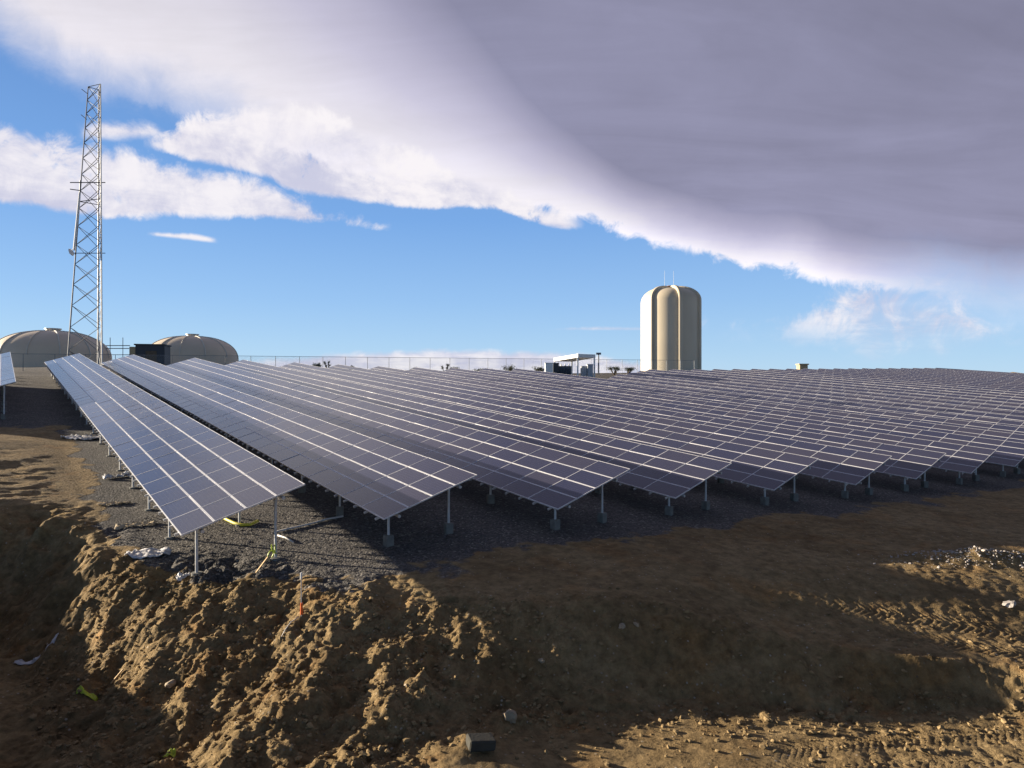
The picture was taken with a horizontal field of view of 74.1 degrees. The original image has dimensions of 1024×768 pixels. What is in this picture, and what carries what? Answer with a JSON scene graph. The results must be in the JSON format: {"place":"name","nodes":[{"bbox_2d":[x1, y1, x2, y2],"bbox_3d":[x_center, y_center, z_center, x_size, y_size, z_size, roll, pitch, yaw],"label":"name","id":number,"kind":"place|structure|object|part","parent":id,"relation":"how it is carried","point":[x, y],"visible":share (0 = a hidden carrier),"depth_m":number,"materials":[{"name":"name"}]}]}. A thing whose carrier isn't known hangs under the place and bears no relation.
{"place":"outdoors","nodes":[
{"label":"outdoors","id":0,"kind":"place"},
{"bbox_2d":[61,434,103,439],"bbox_3d":[-25.822,3.198,41.029,2.605,0.320,1.221,0,0,0],"label":"plastic heap","id":1,"kind":"object","parent":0,"point":[84,437],"visible":0.77,"depth_m":40.85,"materials":[{"name":"white plastic"}]},
{"bbox_2d":[96,501,130,504],"bbox_3d":[-15.991,4.777,27.223,1.207,0.107,0.353,0,0,-29],"label":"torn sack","id":2,"kind":"object","parent":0,"point":[109,503],"visible":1,"depth_m":27.17,"materials":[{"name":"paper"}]},
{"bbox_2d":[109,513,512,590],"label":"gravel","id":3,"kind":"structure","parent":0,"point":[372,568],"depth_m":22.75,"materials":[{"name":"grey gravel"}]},
{"bbox_2d":[0,367,1023,767],"bbox_3d":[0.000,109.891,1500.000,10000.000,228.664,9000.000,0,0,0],"label":"ground","id":4,"kind":"structure","parent":0,"point":[820,545],"depth_m":17.80,"materials":[{"name":"brown soil"}]},
{"bbox_2d":[0,352,15,419],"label":"solar panel row","id":5,"kind":"object","parent":4,"relation":"on","point":[7,375],"visible":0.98,"depth_m":53.32,"materials":[{"name":"blue glass"}]},
{"bbox_2d":[14,633,58,664],"bbox_3d":[-13.015,7.281,18.540,1.007,0.798,0.301,0,0,-9],"label":"plastic scrap","id":6,"kind":"object","parent":4,"relation":"on","point":[20,662],"visible":0.81,"depth_m":18.49,"materials":[{"name":"white plastic"}]},
{"bbox_2d":[0,328,111,366],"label":"domed tank","id":7,"kind":"object","parent":4,"relation":"on","point":[50,342],"visible":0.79,"depth_m":132.03,"materials":[{"name":"metal"}]},
{"bbox_2d":[67,84,104,366],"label":"lattice tower","id":8,"kind":"structure","parent":4,"relation":"on","point":[77,224],"depth_m":97.81,"materials":[{"name":"metal"}]},
{"bbox_2d":[76,685,97,700],"bbox_3d":[-10.114,7.378,16.137,0.426,0.410,0.222,0,0,-17],"label":"plastic scrap","id":9,"kind":"object","parent":4,"relation":"on","point":[93,696],"visible":0.99,"depth_m":16.12,"materials":[{"name":"green plastic"}]},
{"bbox_2d":[102,471,130,478],"bbox_3d":[-18.435,4.234,31.610,1.111,0.303,0.477,0,0,-40],"label":"plastic scrap","id":10,"kind":"object","parent":4,"relation":"on","point":[125,473],"visible":0.99,"depth_m":31.56,"materials":[{"name":"white plastic"}]},
{"bbox_2d":[111,669,123,683],"bbox_3d":[-9.816,7.265,16.852,0.283,0.310,0.050,0,0,-33],"label":"wood stick","id":11,"kind":"object","parent":4,"relation":"on","point":[119,673],"visible":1,"depth_m":16.84,"materials":[{"name":"beige wood"}]},
{"bbox_2d":[106,338,130,359],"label":"pipe rack","id":12,"kind":"object","parent":4,"relation":"on","point":[110,345],"visible":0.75,"depth_m":107.84,"materials":[{"name":"metal"}]},
{"bbox_2d":[114,520,155,529],"bbox_3d":[-13.635,5.096,24.558,1.305,0.214,0.383,0,0,-20],"label":"torn sack","id":13,"kind":"object","parent":4,"relation":"on","point":[119,526],"visible":1,"depth_m":24.52,"materials":[{"name":"paper"}]},
{"bbox_2d":[124,547,172,558],"bbox_3d":[-11.603,5.371,21.640,1.372,0.224,0.875,0,0,0],"label":"plastic sheet","id":14,"kind":"object","parent":4,"relation":"on","point":[145,552],"visible":1,"depth_m":21.67,"materials":[{"name":"white plastic"}]},
{"bbox_2d":[129,344,171,365],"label":"dark shed","id":15,"kind":"structure","parent":4,"relation":"on","point":[146,350],"depth_m":128.17,"materials":[{"name":"black metal"}]},
{"bbox_2d":[146,351,156,362],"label":"door","id":16,"kind":"structure","parent":15,"relation":"in","point":[154,353],"depth_m":128.09,"materials":[{"name":"black metal"}]},
{"bbox_2d":[163,748,175,757],"bbox_3d":[-6.788,7.353,13.443,0.224,0.234,0.224,0,0,-18],"label":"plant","id":17,"kind":"object","parent":4,"relation":"on","point":[172,753],"visible":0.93,"depth_m":13.45,"materials":[{"name":"green plant"}]},
{"bbox_2d":[165,679,175,688],"bbox_3d":[-7.978,7.002,15.834,0.241,0.169,0.285,0,0,-15],"label":"rock","id":18,"kind":"object","parent":4,"relation":"on","point":[170,684],"visible":1,"depth_m":15.75,"materials":[{"name":"grey stone"}]},
{"bbox_2d":[44,353,304,575],"bbox_3d":[-30.865,1.393,51.147,3.808,2.419,77.434,-22,18,-33],"label":"solar panel row","id":19,"kind":"object","parent":4,"relation":"on","point":[189,474],"visible":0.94,"depth_m":27.21,"materials":[{"name":"blue glass"}]},
{"bbox_2d":[267,544,276,556],"bbox_3d":[-7.543,5.262,21.306,0.271,0.454,0.189,0,0,0],"label":"yellow ribbon","id":20,"kind":"object","parent":19,"relation":"attached to","point":[272,550],"visible":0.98,"depth_m":21.28,"materials":[{"name":"plastic"}]},
{"bbox_2d":[176,572,189,580],"bbox_3d":[-9.749,5.689,20.090,0.359,0.224,0.405,0,0,-35],"label":"wrapper","id":21,"kind":"object","parent":4,"relation":"on","point":[180,576],"visible":1,"depth_m":20.05,"materials":[{"name":"plastic"}]},
{"bbox_2d":[152,334,238,364],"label":"domed tank","id":22,"kind":"object","parent":4,"relation":"on","point":[192,344],"visible":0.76,"depth_m":159.25,"materials":[{"name":"metal"}]},
{"bbox_2d":[224,518,258,525],"bbox_3d":[-10.225,5.029,24.939,1.838,0.225,0.647,0,0,22],"label":"yellow hose","id":23,"kind":"object","parent":4,"relation":"on","point":[241,524],"visible":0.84,"depth_m":24.60,"materials":[{"name":"plastic"}]},
{"bbox_2d":[256,557,267,572],"bbox_3d":[-7.471,5.404,20.257,0.370,0.450,0.108,0,0,-27],"label":"wooden board","id":24,"kind":"object","parent":4,"relation":"on","point":[261,565],"visible":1,"depth_m":20.23,"materials":[{"name":"brown wood"}]},
{"bbox_2d":[277,535,293,542],"bbox_3d":[-7.693,5.258,23.065,1.011,0.126,0.104,0,0,42],"label":"conduit","id":25,"kind":"object","parent":4,"relation":"on","point":[290,540],"visible":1,"depth_m":23.06,"materials":[{"name":"grey plastic"}]},
{"bbox_2d":[101,354,476,546],"bbox_3d":[-25.668,1.287,53.550,3.807,2.112,77.434,-22,18,-33],"label":"solar panel row","id":26,"kind":"object","parent":4,"relation":"on","point":[379,479],"visible":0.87,"depth_m":30.26,"materials":[{"name":"blue glass"}]},
{"bbox_2d":[300,572,302,616],"bbox_3d":[-5.468,5.516,17.611,0.080,1.233,0.076,0,0,0],"label":"survey marker","id":27,"kind":"object","parent":4,"relation":"on","point":[301,608],"visible":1,"depth_m":17.59,"materials":[{"name":"orange plastic"}]},
{"bbox_2d":[20,555,583,767],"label":"dirt clods","id":28,"kind":"object","parent":4,"relation":"on","point":[367,753],"visible":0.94,"depth_m":15.64,"materials":[{"name":"brown soil"}]},
{"bbox_2d":[277,515,343,531],"bbox_3d":[-7.308,5.068,24.639,2.560,0.259,0.144,0,0,-42],"label":"conduit","id":29,"kind":"object","parent":4,"relation":"on","point":[309,523],"visible":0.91,"depth_m":24.53,"materials":[{"name":"grey plastic"}]},
{"bbox_2d":[0,353,693,370],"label":"chain link fence","id":30,"kind":"object","parent":4,"relation":"on","point":[299,357],"visible":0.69,"depth_m":111.26,"materials":[{"name":"metal"}]},
{"bbox_2d":[166,358,629,529],"bbox_3d":[-18.508,1.542,53.492,3.807,2.086,72.384,-22,18,-33],"label":"solar panel row","id":31,"kind":"object","parent":4,"relation":"on","point":[555,480],"visible":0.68,"depth_m":32.24,"materials":[{"name":"blue glass"}]},
{"bbox_2d":[225,360,731,515],"bbox_3d":[-13.706,1.643,56.533,3.807,2.034,72.384,-22,18,-33],"label":"solar panel row","id":32,"kind":"object","parent":4,"relation":"on","point":[668,473],"visible":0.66,"depth_m":35.35,"materials":[{"name":"blue glass"}]},
{"bbox_2d":[466,733,495,751],"bbox_3d":[-0.604,6.909,13.081,0.534,0.255,0.360,0,0,-17],"label":"broken slab","id":33,"kind":"object","parent":4,"relation":"on","point":[477,742],"depth_m":12.96,"materials":[{"name":"grey concrete"}]},
{"bbox_2d":[503,364,514,370],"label":"shrub","id":34,"kind":"object","parent":4,"relation":"on","point":[510,369],"visible":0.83,"depth_m":114.94,"materials":[{"name":"green plant"}]},
{"bbox_2d":[502,709,516,722],"bbox_3d":[-0.047,7.018,14.297,0.318,0.341,0.300,0,0,0],"label":"rock","id":35,"kind":"object","parent":4,"relation":"on","point":[510,715],"visible":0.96,"depth_m":14.18,"materials":[{"name":"grey stone"}]},
{"bbox_2d":[533,366,544,371],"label":"shrub","id":36,"kind":"object","parent":4,"relation":"on","point":[538,369],"visible":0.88,"depth_m":116.77,"materials":[{"name":"green plant"}]},
{"bbox_2d":[545,363,552,372],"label":"electrical cabinet","id":37,"kind":"object","parent":4,"relation":"on","point":[548,367],"visible":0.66,"depth_m":107.95,"materials":[{"name":"grey metal"}]},
{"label":"door","id":38,"kind":"part","parent":37,"relation":"part of","materials":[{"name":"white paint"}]},
{"bbox_2d":[280,362,818,504],"bbox_3d":[-8.250,1.854,58.722,3.807,2.019,70.700,-22,18,-33],"label":"solar panel row","id":39,"kind":"object","parent":4,"relation":"on","point":[768,469],"visible":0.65,"depth_m":38.42,"materials":[{"name":"blue glass"}]},
{"bbox_2d":[553,363,558,372],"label":"electrical cabinet","id":40,"kind":"object","parent":4,"relation":"on","point":[555,367],"visible":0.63,"depth_m":108.56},
{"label":"door","id":41,"kind":"part","parent":40,"relation":"part of","materials":[{"name":"grey metal"}]},
{"bbox_2d":[559,364,570,374],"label":"transformer","id":42,"kind":"object","parent":4,"relation":"on","point":[564,369],"visible":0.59,"depth_m":109.16,"materials":[{"name":"paint"}]},
{"bbox_2d":[559,368,569,374],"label":"door","id":43,"kind":"structure","parent":42,"relation":"in","point":[564,370],"depth_m":109.16,"materials":[{"name":"paint"}]},
{"bbox_2d":[554,354,594,377],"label":"equipment canopy","id":44,"kind":"object","parent":4,"relation":"on","point":[574,357],"visible":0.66,"depth_m":109.96,"materials":[{"name":"white metal"}]},
{"bbox_2d":[580,366,586,376],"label":"inverter cabinet","id":45,"kind":"object","parent":4,"relation":"on","point":[583,370],"visible":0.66,"depth_m":108.75,"materials":[{"name":"white metal"}]},
{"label":"door","id":46,"kind":"part","parent":45,"relation":"part of","materials":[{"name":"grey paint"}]},
{"bbox_2d":[586,364,592,376],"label":"inverter cabinet","id":47,"kind":"object","parent":4,"relation":"on","point":[589,370],"visible":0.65,"depth_m":108.25,"materials":[{"name":"grey paint"}]},
{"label":"door","id":48,"kind":"part","parent":47,"relation":"part of","materials":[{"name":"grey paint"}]},
{"bbox_2d":[596,353,600,374],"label":"pole light","id":49,"kind":"object","parent":4,"relation":"on","point":[598,354],"visible":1,"depth_m":113.89,"materials":[{"name":"metal"}]},
{"bbox_2d":[328,364,891,498],"bbox_3d":[-3.280,2.030,61.537,3.807,2.017,70.700,-22,18,-33],"label":"solar panel row","id":50,"kind":"object","parent":4,"relation":"on","point":[845,465],"visible":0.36,"depth_m":41.39,"materials":[{"name":"blue glass"}]},
{"bbox_2d":[607,366,621,375],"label":"shrub","id":51,"kind":"object","parent":4,"relation":"on","point":[614,369],"visible":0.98,"depth_m":121.87,"materials":[{"name":"green plant"}]},
{"bbox_2d":[618,623,625,628],"bbox_3d":[2.732,6.020,16.863,0.181,0.158,0.255,0,0,0],"label":"rock","id":52,"kind":"object","parent":4,"relation":"on","point":[622,626],"visible":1,"depth_m":16.80,"materials":[{"name":"grey stone"}]},
{"bbox_2d":[624,367,636,373],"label":"shrub","id":53,"kind":"object","parent":4,"relation":"on","point":[629,369],"visible":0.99,"depth_m":123.96,"materials":[{"name":"green plant"}]},
{"bbox_2d":[370,366,945,490],"bbox_3d":[1.444,2.169,64.648,3.807,1.966,70.700,-22,18,-33],"label":"solar panel row","id":54,"kind":"object","parent":4,"relation":"on","point":[908,462],"visible":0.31,"depth_m":45.31,"materials":[{"name":"blue glass"}]},
{"bbox_2d":[641,285,701,370],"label":"water tank","id":55,"kind":"object","parent":4,"relation":"on","point":[671,324],"visible":0.98,"depth_m":192.99,"materials":[{"name":"metal"}]},
{"bbox_2d":[408,367,995,484],"bbox_3d":[6.302,2.246,67.588,3.807,1.913,70.700,-22,18,-33],"label":"solar panel row","id":56,"kind":"object","parent":4,"relation":"on","point":[959,458],"visible":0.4,"depth_m":49.01,"materials":[{"name":"blue glass"}]},
{"bbox_2d":[444,368,1023,476],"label":"solar panel row","id":57,"kind":"object","parent":4,"relation":"on","point":[1008,453],"visible":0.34,"depth_m":53.81,"materials":[{"name":"blue glass"}]},
{"bbox_2d":[479,368,1023,442],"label":"solar panel row","id":58,"kind":"object","parent":4,"relation":"on","point":[1004,436],"visible":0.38,"depth_m":61.43,"materials":[{"name":"blue glass"}]},
{"bbox_2d":[510,582,1023,767],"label":"dirt crumbs","id":59,"kind":"object","parent":4,"relation":"on","point":[1002,717],"visible":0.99,"depth_m":14.62,"materials":[{"name":"brown soil"}]},
{"bbox_2d":[512,369,1023,434],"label":"solar panel row","id":60,"kind":"object","parent":4,"relation":"on","point":[979,425],"visible":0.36,"depth_m":66.72,"materials":[{"name":"blue glass"}]},
{"bbox_2d":[795,364,808,369],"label":"roof vent hut","id":61,"kind":"object","parent":4,"relation":"on","point":[801,366],"visible":0.66,"depth_m":169.00,"materials":[{"name":"beige metal"}]},
{"bbox_2d":[608,374,1023,421],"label":"solar panel row","id":62,"kind":"object","parent":4,"relation":"on","point":[960,412],"visible":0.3,"depth_m":75.50,"materials":[{"name":"blue glass"}]},
{"bbox_2d":[609,376,1023,427],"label":"solar panel row","id":63,"kind":"object","parent":4,"relation":"on","point":[916,412],"visible":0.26,"depth_m":69.83,"materials":[{"name":"blue glass"}]},
{"bbox_2d":[625,373,1023,416],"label":"solar panel row","id":64,"kind":"object","parent":4,"relation":"on","point":[1002,412],"visible":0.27,"depth_m":80.76,"materials":[{"name":"blue glass"}]},
{"bbox_2d":[636,371,1023,412],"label":"solar panel row","id":65,"kind":"object","parent":4,"relation":"on","point":[984,406],"visible":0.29,"depth_m":85.97,"materials":[{"name":"blue glass"}]},
{"bbox_2d":[647,369,1023,407],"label":"solar panel row","id":66,"kind":"object","parent":4,"relation":"on","point":[874,391],"visible":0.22,"depth_m":91.26,"materials":[{"name":"blue glass"}]},
{"bbox_2d":[669,369,1023,403],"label":"solar panel row","id":67,"kind":"object","parent":4,"relation":"on","point":[890,390],"visible":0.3,"depth_m":95.87,"materials":[{"name":"blue glass"}]},
{"bbox_2d":[691,369,1023,400],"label":"solar panel row","id":68,"kind":"object","parent":4,"relation":"on","point":[903,388],"visible":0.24,"depth_m":100.65,"materials":[{"name":"blue glass"}]},
{"bbox_2d":[711,369,1023,397],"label":"solar panel row","id":69,"kind":"object","parent":4,"relation":"on","point":[930,388],"visible":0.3,"depth_m":105.15,"materials":[{"name":"blue glass"}]},
{"bbox_2d":[732,369,1023,394],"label":"solar panel row","id":70,"kind":"object","parent":4,"relation":"on","point":[960,388],"visible":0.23,"depth_m":109.48,"materials":[{"name":"blue glass"}]},
{"bbox_2d":[751,369,1023,392],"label":"solar panel row","id":71,"kind":"object","parent":4,"relation":"on","point":[986,388],"visible":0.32,"depth_m":113.94,"materials":[{"name":"blue glass"}]},
{"bbox_2d":[769,369,1023,389],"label":"solar panel row","id":72,"kind":"object","parent":4,"relation":"on","point":[902,379],"visible":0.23,"depth_m":118.43,"materials":[{"name":"blue glass"}]},
{"bbox_2d":[786,369,1023,387],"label":"solar panel row","id":73,"kind":"object","parent":4,"relation":"on","point":[910,378],"visible":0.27,"depth_m":122.69,"materials":[{"name":"blue glass"}]},
{"bbox_2d":[802,368,1023,386],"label":"solar panel row","id":74,"kind":"object","parent":4,"relation":"on","point":[918,377],"visible":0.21,"depth_m":126.88,"materials":[{"name":"blue glass"}]},
{"bbox_2d":[808,545,1023,576],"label":"rubble","id":75,"kind":"object","parent":4,"relation":"on","point":[983,550],"visible":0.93,"depth_m":21.94,"materials":[{"name":"stone"}]},
{"bbox_2d":[818,368,1023,384],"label":"solar panel row","id":76,"kind":"object","parent":4,"relation":"on","point":[925,376],"visible":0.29,"depth_m":131.29,"materials":[{"name":"blue glass"}]},
{"bbox_2d":[834,368,1023,382],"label":"solar panel row","id":77,"kind":"object","parent":4,"relation":"on","point":[931,375],"visible":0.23,"depth_m":135.45,"materials":[{"name":"blue glass"}]},
{"bbox_2d":[848,368,1023,381],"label":"solar panel row","id":78,"kind":"object","parent":4,"relation":"on","point":[938,375],"visible":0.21,"depth_m":139.70,"materials":[{"name":"blue glass"}]},
{"bbox_2d":[862,368,1023,380],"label":"solar panel row","id":79,"kind":"object","parent":4,"relation":"on","point":[944,374],"visible":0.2,"depth_m":143.87,"materials":[{"name":"blue glass"}]},
{"bbox_2d":[876,368,1023,378],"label":"solar panel row","id":80,"kind":"object","parent":4,"relation":"on","point":[952,373],"visible":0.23,"depth_m":148.08,"materials":[{"name":"blue glass"}]},
{"bbox_2d":[888,368,1023,377],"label":"solar panel row","id":81,"kind":"object","parent":4,"relation":"on","point":[957,373],"visible":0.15,"depth_m":151.90,"materials":[{"name":"blue glass"}]},
{"bbox_2d":[901,368,1023,376],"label":"solar panel row","id":82,"kind":"object","parent":4,"relation":"on","point":[963,372],"visible":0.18,"depth_m":156.22,"materials":[{"name":"blue glass"}]},
{"bbox_2d":[912,368,1023,375],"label":"solar panel row","id":83,"kind":"object","parent":4,"relation":"on","point":[968,371],"visible":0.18,"depth_m":160.84,"materials":[{"name":"blue glass"}]},
{"bbox_2d":[924,368,1023,374],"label":"solar panel row","id":84,"kind":"object","parent":4,"relation":"on","point":[973,371],"visible":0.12,"depth_m":164.36,"materials":[{"name":"blue glass"}]},
{"bbox_2d":[936,368,1023,373],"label":"solar panel row","id":85,"kind":"object","parent":4,"relation":"on","point":[978,370],"visible":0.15,"depth_m":169.02,"materials":[{"name":"blue glass"}]},
{"bbox_2d":[1002,600,1015,607],"bbox_3d":[13.904,6.171,18.984,0.396,0.248,0.303,0,0,-37],"label":"rock","id":86,"kind":"object","parent":4,"relation":"on","point":[1009,604],"visible":1,"depth_m":18.90,"materials":[{"name":"stone"}]},
{"bbox_2d":[0,0,1023,372],"label":"sky","id":87,"kind":"structure","parent":0,"point":[839,184],"materials":[{"name":"blue"}]}
]}

